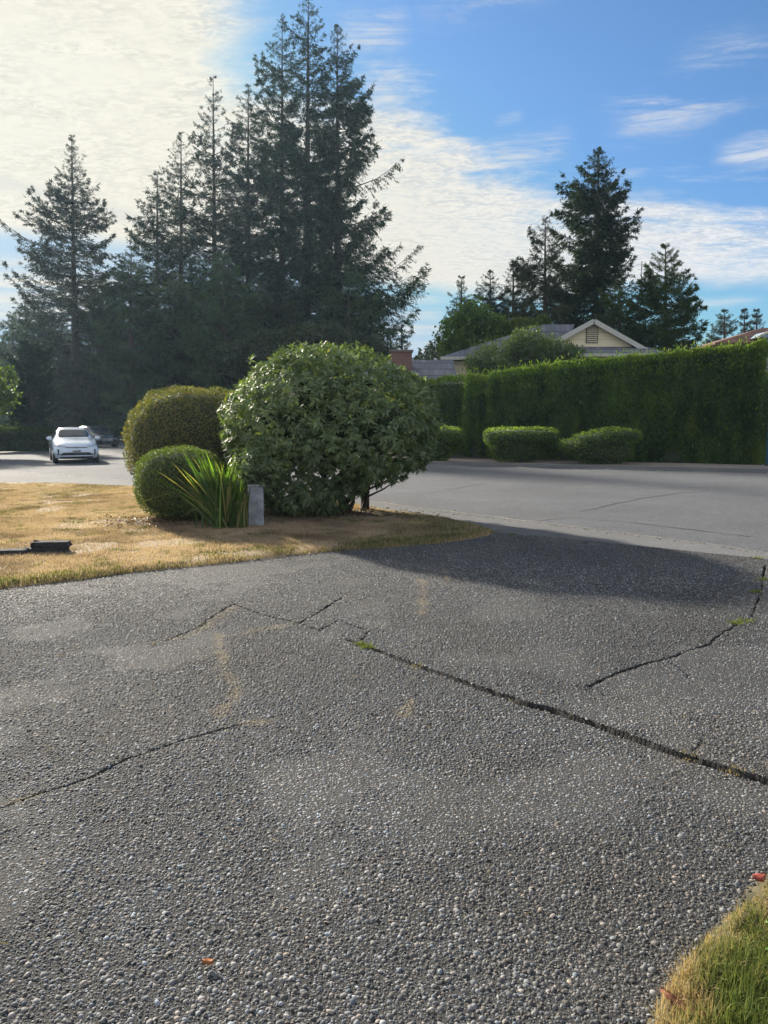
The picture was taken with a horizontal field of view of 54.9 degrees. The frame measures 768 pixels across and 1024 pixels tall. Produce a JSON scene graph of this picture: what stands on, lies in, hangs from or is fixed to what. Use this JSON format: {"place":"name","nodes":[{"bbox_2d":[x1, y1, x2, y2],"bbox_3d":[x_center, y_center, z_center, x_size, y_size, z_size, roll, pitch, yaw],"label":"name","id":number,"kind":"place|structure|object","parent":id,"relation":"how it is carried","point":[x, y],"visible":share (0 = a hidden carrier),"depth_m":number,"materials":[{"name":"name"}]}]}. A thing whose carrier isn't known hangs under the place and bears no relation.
{"place":"outdoors","nodes":[
{"label":"outdoors","id":0,"kind":"place"},
{"bbox_2d":[0,482,493,588],"bbox_3d":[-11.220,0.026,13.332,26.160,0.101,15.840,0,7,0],"label":"lawn","id":1,"kind":"structure","parent":0,"point":[249,552],"depth_m":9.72,"materials":[{"name":"beige plant"}]},
{"bbox_2d":[0,548,28,554],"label":"stone block","id":2,"kind":"object","parent":1,"relation":"on","point":[7,551],"depth_m":8.88,"materials":[{"name":"grey stone"}]},
{"bbox_2d":[25,547,69,552],"bbox_3d":[-4.142,0.462,9.079,0.526,0.077,0.194,-1,6,-7],"label":"stone block","id":3,"kind":"object","parent":1,"relation":"on","point":[42,550],"depth_m":9.00,"materials":[{"name":"black stone"}]},
{"bbox_2d":[30,540,71,547],"bbox_3d":[-4.097,0.394,9.102,0.465,0.092,0.180,-1,6,-6],"label":"stone block","id":4,"kind":"object","parent":3,"relation":"on","point":[51,544],"depth_m":9.04,"materials":[{"name":"black stone"}]},
{"bbox_2d":[105,516,204,526],"bbox_3d":[-3.587,0.139,11.895,1.860,0.045,1.600,4,8,28],"label":"mulch bed","id":5,"kind":"object","parent":1,"relation":"on","point":[176,522],"visible":0.32,"depth_m":11.66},
{"bbox_2d":[132,444,225,520],"bbox_3d":[-3.333,-0.455,12.230,1.536,1.332,1.527,0,7,0],"label":"box ball","id":6,"kind":"object","parent":5,"relation":"on","point":[149,485],"visible":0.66,"depth_m":11.69,"materials":[{"name":"green plant"}]},
{"bbox_2d":[120,384,257,497],"bbox_3d":[-3.861,-1.381,15.265,2.823,2.468,2.631,0,7,0],"label":"rounded shrub","id":7,"kind":"object","parent":1,"relation":"on","point":[178,416],"visible":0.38,"depth_m":14.27,"materials":[{"name":"green plant"}]},
{"bbox_2d":[155,446,253,528],"bbox_3d":[-2.693,-0.373,11.204,1.627,1.284,1.291,3,7,24],"label":"sword leaf plant","id":8,"kind":"object","parent":1,"relation":"on","point":[220,507],"visible":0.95,"depth_m":11.13,"materials":[{"name":"green plant"}]},
{"bbox_2d":[247,483,263,525],"bbox_3d":[-1.992,-0.053,11.531,0.250,0.770,0.250,-1,7,-7],"label":"concrete post","id":9,"kind":"object","parent":1,"relation":"on","point":[256,510],"visible":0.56,"depth_m":11.41,"materials":[{"name":"grey concrete"}]},
{"bbox_2d":[81,505,499,529],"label":"fallen leaves","id":10,"kind":"object","parent":1,"relation":"on","point":[166,520],"visible":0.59,"depth_m":11.87,"materials":[{"name":"brown plant"}]},
{"bbox_2d":[266,510,420,518],"bbox_3d":[-0.853,0.016,12.916,3.116,0.045,1.613,0,7,0],"label":"soil bed","id":11,"kind":"object","parent":1,"relation":"on","point":[343,515],"visible":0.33,"depth_m":12.70,"materials":[{"name":"brown soil"}]},
{"bbox_2d":[215,340,446,517],"bbox_3d":[-0.882,-1.421,12.842,3.942,3.132,3.822,0,7,0],"label":"rhododendron","id":12,"kind":"object","parent":11,"relation":"on","point":[321,419],"visible":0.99,"depth_m":11.71,"materials":[{"name":"green plant"}]},
{"bbox_2d":[360,456,368,508],"bbox_3d":[-0.352,-0.468,13.531,0.150,1.120,0.130,-1,7,-11],"label":"wooden post","id":13,"kind":"object","parent":11,"relation":"on","point":[361,502],"visible":0.11,"depth_m":13.52,"materials":[{"name":"brown wood"}]},
{"bbox_2d":[0,436,744,468],"bbox_3d":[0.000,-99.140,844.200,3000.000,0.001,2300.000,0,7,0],"label":"ground","id":14,"kind":"structure","parent":0,"point":[124,436],"depth_m":44.70,"materials":[{"name":"grey asphalt"}]},
{"bbox_2d":[0,360,22,415],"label":"leafy tree","id":15,"kind":"object","parent":14,"relation":"on","point":[7,393],"visible":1,"depth_m":37.50,"materials":[{"name":"green plant"}]},
{"bbox_2d":[0,310,35,431],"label":"evergreen tree","id":16,"kind":"object","parent":14,"relation":"on","point":[13,337],"visible":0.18,"depth_m":78.99,"materials":[{"name":"green plant"}]},
{"bbox_2d":[0,421,53,451],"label":"hedge","id":17,"kind":"object","parent":14,"relation":"on","point":[27,440],"visible":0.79,"depth_m":42.62,"materials":[{"name":"green plant"}]},
{"bbox_2d":[1,339,59,433],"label":"cypress tree","id":18,"kind":"object","parent":14,"relation":"on","point":[32,357],"visible":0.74,"depth_m":45.87,"materials":[{"name":"green plant"}]},
{"bbox_2d":[0,298,70,428],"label":"evergreen tree","id":19,"kind":"object","parent":14,"relation":"on","point":[26,329],"visible":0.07,"depth_m":84.44,"materials":[{"name":"green plant"}]},
{"bbox_2d":[0,135,125,432],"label":"fir tree","id":20,"kind":"object","parent":14,"relation":"on","point":[70,347],"visible":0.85,"depth_m":68.07,"materials":[{"name":"green plant"}]},
{"bbox_2d":[57,281,133,427],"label":"evergreen tree","id":21,"kind":"object","parent":14,"relation":"on","point":[97,344],"visible":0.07,"depth_m":75.09,"materials":[{"name":"green plant"}]},
{"bbox_2d":[86,244,174,441],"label":"evergreen tree","id":22,"kind":"object","parent":14,"relation":"on","point":[124,361],"visible":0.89,"depth_m":61.33,"materials":[{"name":"green plant"}]},
{"bbox_2d":[80,171,206,436],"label":"fir tree","id":23,"kind":"object","parent":14,"relation":"on","point":[152,222],"visible":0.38,"depth_m":67.34,"materials":[{"name":"green plant"}]},
{"bbox_2d":[96,132,217,440],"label":"fir tree","id":24,"kind":"object","parent":14,"relation":"on","point":[181,211],"visible":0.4,"depth_m":69.12,"materials":[{"name":"green plant"}]},
{"bbox_2d":[120,269,218,399],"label":"evergreen tree","id":25,"kind":"object","parent":14,"relation":"on","point":[183,313],"visible":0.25,"depth_m":66.70,"materials":[{"name":"green plant"}]},
{"bbox_2d":[150,76,258,385],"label":"fir tree","id":26,"kind":"object","parent":14,"relation":"on","point":[214,182],"visible":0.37,"depth_m":71.41,"materials":[{"name":"green plant"}]},
{"bbox_2d":[166,251,273,404],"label":"evergreen tree","id":27,"kind":"object","parent":14,"relation":"on","point":[223,319],"visible":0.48,"depth_m":62.65,"materials":[{"name":"green plant"}]},
{"bbox_2d":[0,339,454,434],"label":"woods","id":28,"kind":"object","parent":14,"relation":"on","point":[420,355],"visible":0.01,"depth_m":103.50,"materials":[{"name":"green plant"}]},
{"bbox_2d":[188,83,300,378],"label":"fir tree","id":29,"kind":"object","parent":14,"relation":"on","point":[228,156],"visible":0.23,"depth_m":71.53,"materials":[{"name":"green plant"}]},
{"bbox_2d":[226,272,315,398],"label":"evergreen tree","id":30,"kind":"object","parent":14,"relation":"on","point":[289,310],"visible":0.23,"depth_m":68.33,"materials":[{"name":"green plant"}]},
{"bbox_2d":[213,13,331,379],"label":"fir tree","id":31,"kind":"object","parent":14,"relation":"on","point":[271,152],"visible":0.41,"depth_m":69.42,"materials":[{"name":"green plant"}]},
{"bbox_2d":[205,319,393,392],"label":"leafy tree","id":32,"kind":"object","parent":14,"relation":"on","point":[235,359],"visible":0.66,"depth_m":57.95,"materials":[{"name":"green plant"}]},
{"bbox_2d":[252,0,352,384],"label":"fir tree","id":33,"kind":"object","parent":14,"relation":"on","point":[296,157],"visible":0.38,"depth_m":68.26,"materials":[{"name":"green plant"}]},
{"bbox_2d":[311,264,397,378],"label":"evergreen tree","id":34,"kind":"object","parent":14,"relation":"on","point":[346,319],"visible":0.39,"depth_m":64.21,"materials":[{"name":"green plant"}]},
{"bbox_2d":[291,24,431,375],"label":"fir tree","id":35,"kind":"object","parent":14,"relation":"on","point":[354,117],"visible":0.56,"depth_m":66.84,"materials":[{"name":"green plant"}]},
{"bbox_2d":[394,329,416,359],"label":"fir tree","id":36,"kind":"object","parent":14,"relation":"on","point":[409,344],"visible":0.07,"depth_m":82.29,"materials":[{"name":"green plant"}]},
{"bbox_2d":[421,341,443,359],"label":"fir tree","id":37,"kind":"object","parent":14,"relation":"on","point":[433,354],"visible":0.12,"depth_m":68.55,"materials":[{"name":"green plant"}]},
{"bbox_2d":[442,275,473,332],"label":"fir tree","id":38,"kind":"object","parent":14,"relation":"on","point":[459,283],"visible":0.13,"depth_m":64.12,"materials":[{"name":"green plant"}]},
{"bbox_2d":[462,270,511,330],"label":"fir tree","id":39,"kind":"object","parent":14,"relation":"on","point":[490,294],"visible":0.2,"depth_m":59.80,"materials":[{"name":"green plant"}]},
{"bbox_2d":[498,262,533,319],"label":"fir tree","id":40,"kind":"object","parent":14,"relation":"on","point":[501,298],"visible":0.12,"depth_m":56.28,"materials":[{"name":"green plant"}]},
{"bbox_2d":[505,215,577,323],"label":"spruce tree","id":41,"kind":"object","parent":14,"relation":"on","point":[526,271],"visible":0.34,"depth_m":51.91,"materials":[{"name":"green plant"}]},
{"bbox_2d":[439,319,663,383],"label":"gabled house","id":42,"kind":"structure","parent":14,"relation":"on","point":[592,335],"depth_m":41.43,"materials":[{"name":"beige"}]},
{"bbox_2d":[528,146,644,334],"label":"spruce tree","id":43,"kind":"object","parent":14,"relation":"on","point":[593,256],"visible":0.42,"depth_m":52.50,"materials":[{"name":"green plant"}]},
{"bbox_2d":[586,278,643,341],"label":"evergreen tree","id":44,"kind":"object","parent":14,"relation":"on","point":[621,307],"visible":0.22,"depth_m":48.43,"materials":[{"name":"green plant"}]},
{"bbox_2d":[614,243,708,351],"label":"spruce tree","id":45,"kind":"object","parent":14,"relation":"on","point":[664,331],"visible":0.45,"depth_m":45.92,"materials":[{"name":"green plant"}]},
{"bbox_2d":[702,308,743,344],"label":"fir tree","id":46,"kind":"object","parent":14,"relation":"on","point":[723,331],"visible":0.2,"depth_m":73.26,"materials":[{"name":"green plant"}]},
{"bbox_2d":[699,328,767,371],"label":"brown roofed house","id":47,"kind":"structure","parent":14,"relation":"on","point":[749,335],"depth_m":61.60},
{"bbox_2d":[732,308,754,335],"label":"fir tree","id":48,"kind":"object","parent":14,"relation":"on","point":[744,318],"visible":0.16,"depth_m":77.02,"materials":[{"name":"green plant"}]},
{"bbox_2d":[747,308,764,330],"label":"fir tree","id":49,"kind":"object","parent":14,"relation":"on","point":[756,320],"visible":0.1,"depth_m":80.97,"materials":[{"name":"green plant"}]},
{"bbox_2d":[764,428,767,465],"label":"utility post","id":50,"kind":"object","parent":14,"relation":"on","point":[766,463],"visible":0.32,"depth_m":27.44,"materials":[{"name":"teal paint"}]},
{"bbox_2d":[0,533,767,1023],"bbox_3d":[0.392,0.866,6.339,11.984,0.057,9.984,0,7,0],"label":"driveway","id":51,"kind":"structure","parent":0,"point":[562,711],"depth_m":3.38,"materials":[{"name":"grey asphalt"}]},
{"bbox_2d":[202,958,213,964],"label":"dry leaf","id":52,"kind":"object","parent":51,"relation":"on","point":[207,961],"visible":1,"depth_m":2.18,"materials":[{"name":"orange plant"}]},
{"bbox_2d":[43,549,731,863],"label":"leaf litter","id":53,"kind":"object","parent":51,"relation":"on","point":[351,637],"visible":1,"depth_m":5.32,"materials":[{"name":"brown plant"}]},
{"bbox_2d":[354,530,767,649],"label":"crack weeds","id":54,"kind":"object","parent":51,"relation":"on","point":[361,643],"visible":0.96,"depth_m":5.99,"materials":[{"name":"green plant"}]},
{"bbox_2d":[412,663,756,776],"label":"weeds","id":55,"kind":"object","parent":51,"relation":"on","point":[729,770],"visible":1,"depth_m":3.53,"materials":[{"name":"green plant"}]},
{"bbox_2d":[0,441,767,551],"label":"road","id":56,"kind":"structure","parent":0,"point":[729,504],"depth_m":17.19,"materials":[{"name":"grey asphalt"}]},
{"bbox_2d":[46,427,99,462],"bbox_3d":[-13.659,-2.960,32.461,2.150,1.530,4.578,-3,8,-26],"label":"hatchback car","id":57,"kind":"object","parent":56,"relation":"on","point":[72,443],"visible":1,"depth_m":30.87,"materials":[{"name":"white paint"}]},
{"bbox_2d":[81,426,119,446],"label":"parked car","id":58,"kind":"object","parent":56,"relation":"on","point":[108,437],"visible":0.61,"depth_m":51.59,"materials":[{"name":"blue paint"}]},
{"bbox_2d":[0,470,767,558],"bbox_3d":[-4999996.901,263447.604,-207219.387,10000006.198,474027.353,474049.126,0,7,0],"label":"gutter","id":59,"kind":"object","parent":56,"relation":"on","point":[506,526],"visible":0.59,"depth_m":11.64,"materials":[{"name":"concrete"}]},
{"bbox_2d":[7,470,744,549],"bbox_3d":[-4.029,-0.548,18.233,24.632,0.001,1.194,6,9,42],"label":"gutter seam","id":60,"kind":"object","parent":59,"relation":"on","point":[506,518],"visible":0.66,"depth_m":12.32,"materials":[{"name":"grey concrete"}]},
{"bbox_2d":[4,463,767,553],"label":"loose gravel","id":61,"kind":"structure","parent":59,"relation":"on","point":[550,524],"depth_m":13.27,"materials":[{"name":"grey gravel"}]},
{"bbox_2d":[333,461,767,472],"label":"kerb","id":62,"kind":"structure","parent":56,"relation":"on","point":[737,470],"depth_m":26.66,"materials":[{"name":"concrete"}]},
{"bbox_2d":[371,484,743,535],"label":"road cracks","id":63,"kind":"object","parent":56,"relation":"on","point":[614,503],"visible":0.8,"depth_m":14.31,"materials":[{"name":"black asphalt"}]},
{"bbox_2d":[0,0,767,359],"label":"sky","id":64,"kind":"structure","parent":0,"point":[485,104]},
{"bbox_2d":[359,456,767,468],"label":"sidewalk","id":65,"kind":"structure","parent":0,"point":[693,465],"depth_m":28.28,"materials":[{"name":"grey concrete"}]},
{"bbox_2d":[422,425,464,460],"bbox_3d":[2.400,-2.902,31.380,2.007,1.657,2.021,0,7,0],"label":"bush","id":66,"kind":"object","parent":65,"relation":"on","point":[447,436],"visible":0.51,"depth_m":30.85,"materials":[{"name":"green plant"}]},
{"bbox_2d":[482,425,560,463],"bbox_3d":[5.568,-2.730,30.098,3.195,1.627,1.986,0,7,0],"label":"bush","id":67,"kind":"object","parent":65,"relation":"on","point":[515,444],"visible":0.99,"depth_m":29.58,"materials":[{"name":"green plant"}]},
{"bbox_2d":[557,426,643,463],"bbox_3d":[8.341,-2.557,28.705,3.234,1.623,1.774,0,7,0],"label":"bush","id":68,"kind":"object","parent":65,"relation":"on","point":[597,446],"visible":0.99,"depth_m":28.22,"materials":[{"name":"green plant"}]},
{"bbox_2d":[376,454,765,463],"bbox_3d":[18.846,-3.138,39.307,55.597,0.001,24.990,0,7,0],"label":"planting bed","id":69,"kind":"object","parent":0,"point":[457,456],"visible":0.11,"depth_m":32.12,"materials":[{"name":"soil"}]},
{"bbox_2d":[363,350,455,453],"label":"house","id":70,"kind":"structure","parent":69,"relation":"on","point":[435,369],"depth_m":38.57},
{"bbox_2d":[376,368,473,454],"bbox_3d":[1.495,-5.095,37.847,6.678,4.416,2.095,2,7,14],"label":"clipped hedge","id":71,"kind":"object","parent":69,"relation":"on","point":[449,396],"visible":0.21,"depth_m":36.80,"materials":[{"name":"green plant"}]},
{"bbox_2d":[431,294,513,361],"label":"leafy tree","id":72,"kind":"object","parent":69,"relation":"on","point":[469,325],"visible":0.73,"depth_m":48.26,"materials":[{"name":"green plant"}]},
{"bbox_2d":[460,320,588,374],"bbox_3d":[7.268,-6.443,38.587,6.714,6.943,3.291,0,7,0],"label":"leafy shrub","id":73,"kind":"object","parent":69,"relation":"on","point":[542,347],"visible":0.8,"depth_m":37.82,"materials":[{"name":"green plant"}]},
{"bbox_2d":[509,313,553,331],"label":"leafy tree","id":74,"kind":"object","parent":69,"relation":"on","point":[518,321],"visible":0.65,"depth_m":47.50,"materials":[{"name":"green plant"}]},
{"bbox_2d":[456,332,767,464],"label":"clipped hedge","id":75,"kind":"object","parent":69,"relation":"on","point":[701,404],"visible":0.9,"depth_m":29.98,"materials":[{"name":"green plant"}]},
{"bbox_2d":[762,371,767,458],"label":"side bush","id":76,"kind":"object","parent":69,"relation":"on","point":[765,412],"visible":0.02,"depth_m":31.22,"materials":[{"name":"green plant"}]},
{"bbox_2d":[642,874,767,1023],"bbox_3d":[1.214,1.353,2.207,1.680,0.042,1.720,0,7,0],"label":"verge","id":77,"kind":"structure","parent":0,"point":[758,890],"depth_m":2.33,"materials":[{"name":"green plant"}]},
{"bbox_2d":[660,987,706,1017],"bbox_3d":[0.819,1.346,2.019,0.130,0.025,0.033,12,19,42],"label":"bark strip","id":78,"kind":"object","parent":77,"relation":"on","point":[667,993],"visible":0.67,"depth_m":2.03,"materials":[{"name":"brown wood"}]},
{"bbox_2d":[735,920,767,1023],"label":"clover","id":79,"kind":"object","parent":77,"relation":"on","point":[757,942],"visible":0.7,"depth_m":2.26,"materials":[{"name":"green plant"}]},
{"bbox_2d":[752,873,765,881],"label":"dry leaf","id":80,"kind":"object","parent":77,"relation":"on","point":[759,877],"visible":0.99,"depth_m":2.58,"materials":[{"name":"red plant"}]}
]}

